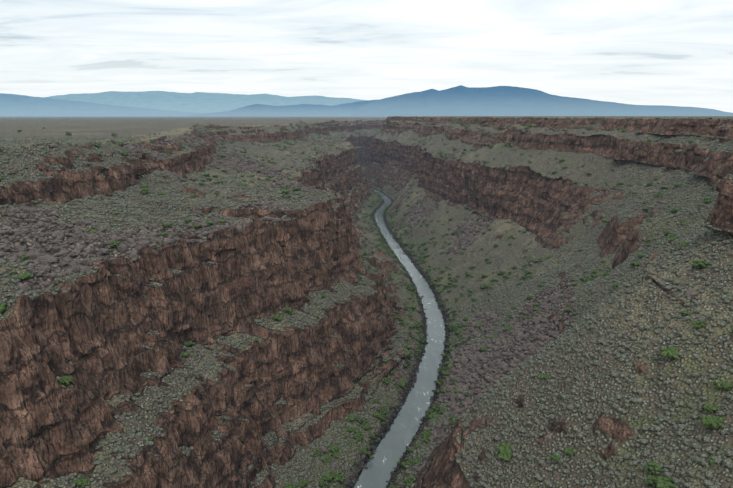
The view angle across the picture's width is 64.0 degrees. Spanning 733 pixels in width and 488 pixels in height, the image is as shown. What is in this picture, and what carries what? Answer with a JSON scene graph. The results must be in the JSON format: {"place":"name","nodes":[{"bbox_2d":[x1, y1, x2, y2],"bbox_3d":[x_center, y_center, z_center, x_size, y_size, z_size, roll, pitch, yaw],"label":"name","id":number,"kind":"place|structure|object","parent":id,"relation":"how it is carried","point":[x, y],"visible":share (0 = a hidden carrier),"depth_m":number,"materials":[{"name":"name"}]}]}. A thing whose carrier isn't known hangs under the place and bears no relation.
{"place":"outdoors","nodes":[
{"label":"outdoors","id":0,"kind":"place"},
{"bbox_2d":[0,93,202,115],"bbox_3d":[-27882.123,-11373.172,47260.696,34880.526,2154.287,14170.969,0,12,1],"label":"mountain","id":1,"kind":"structure","parent":0,"point":[16,105],"depth_m":43995.17,"materials":[{"name":"blue stone"}]},
{"bbox_2d":[44,91,367,112],"bbox_3d":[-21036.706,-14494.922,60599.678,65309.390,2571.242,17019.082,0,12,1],"label":"mountains","id":2,"kind":"structure","parent":0,"point":[200,102],"depth_m":57626.75,"materials":[{"name":"blue stone"}]},
{"bbox_2d":[188,100,375,115],"bbox_3d":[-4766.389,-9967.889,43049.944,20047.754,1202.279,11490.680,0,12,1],"label":"hill","id":3,"kind":"structure","parent":0,"point":[347,109],"depth_m":40371.53,"materials":[{"name":"blue stone"}]},
{"bbox_2d":[0,116,732,487],"bbox_3d":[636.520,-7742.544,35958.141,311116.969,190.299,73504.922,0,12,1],"label":"canyon terrain","id":4,"kind":"structure","parent":0,"point":[90,332],"depth_m":334.20,"materials":[{"name":"brown stone"}]},
{"bbox_2d":[17,124,243,135],"bbox_3d":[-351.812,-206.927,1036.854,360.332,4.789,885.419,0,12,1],"label":"shrubs","id":5,"kind":"object","parent":4,"relation":"on","point":[68,133],"visible":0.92,"depth_m":633.04,"materials":[{"name":"green plant"}]},
{"bbox_2d":[0,117,732,487],"bbox_3d":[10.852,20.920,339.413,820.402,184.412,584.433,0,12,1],"label":"sagebrush bushes","id":6,"kind":"object","parent":4,"relation":"on","point":[558,341],"visible":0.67,"depth_m":274.36,"materials":[{"name":"green plant"}]},
{"bbox_2d":[0,141,732,481],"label":"rocks","id":7,"kind":"object","parent":4,"relation":"on","point":[75,266],"visible":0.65,"depth_m":340.08,"materials":[{"name":"stone"}]},
{"bbox_2d":[0,141,732,487],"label":"shrubs","id":8,"kind":"object","parent":4,"relation":"on","point":[504,451],"visible":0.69,"depth_m":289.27,"materials":[{"name":"green plant"}]},
{"bbox_2d":[319,193,461,487],"bbox_3d":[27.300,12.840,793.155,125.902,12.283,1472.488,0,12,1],"label":"riverside shrubs","id":9,"kind":"object","parent":4,"relation":"on","point":[383,411],"visible":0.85,"depth_m":437.51,"materials":[{"name":"green plant"}]},
{"bbox_2d":[114,116,681,360],"bbox_3d":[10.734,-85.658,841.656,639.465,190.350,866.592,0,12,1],"label":"shrubs","id":10,"kind":"object","parent":4,"relation":"on","point":[276,168],"visible":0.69,"depth_m":700.74,"materials":[{"name":"green plant"}]},
{"bbox_2d":[344,198,452,487],"bbox_3d":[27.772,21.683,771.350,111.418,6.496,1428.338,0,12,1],"label":"bank boulders","id":11,"kind":"object","parent":4,"relation":"on","point":[392,473],"visible":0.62,"depth_m":438.55,"materials":[{"name":"stone"}]},
{"bbox_2d":[146,118,694,355],"bbox_3d":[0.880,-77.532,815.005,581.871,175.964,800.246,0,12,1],"label":"shrubs","id":12,"kind":"object","parent":4,"relation":"on","point":[527,272],"visible":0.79,"depth_m":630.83,"materials":[{"name":"green plant"}]},
{"bbox_2d":[0,0,732,112],"label":"sky","id":13,"kind":"structure","parent":0,"point":[634,52],"materials":[{"name":"white"}]},
{"bbox_2d":[354,172,445,487],"bbox_3d":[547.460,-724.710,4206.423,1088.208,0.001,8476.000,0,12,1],"label":"river water","id":14,"kind":"structure","parent":0,"point":[390,449],"depth_m":409.87,"materials":[{"name":"grey liquid"}]},
{"bbox_2d":[351,85,732,116],"bbox_3d":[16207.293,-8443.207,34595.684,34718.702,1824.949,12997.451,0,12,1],"label":"hill","id":15,"kind":"structure","parent":0,"point":[460,100],"depth_m":31294.86,"materials":[{"name":"blue stone"}]}
]}

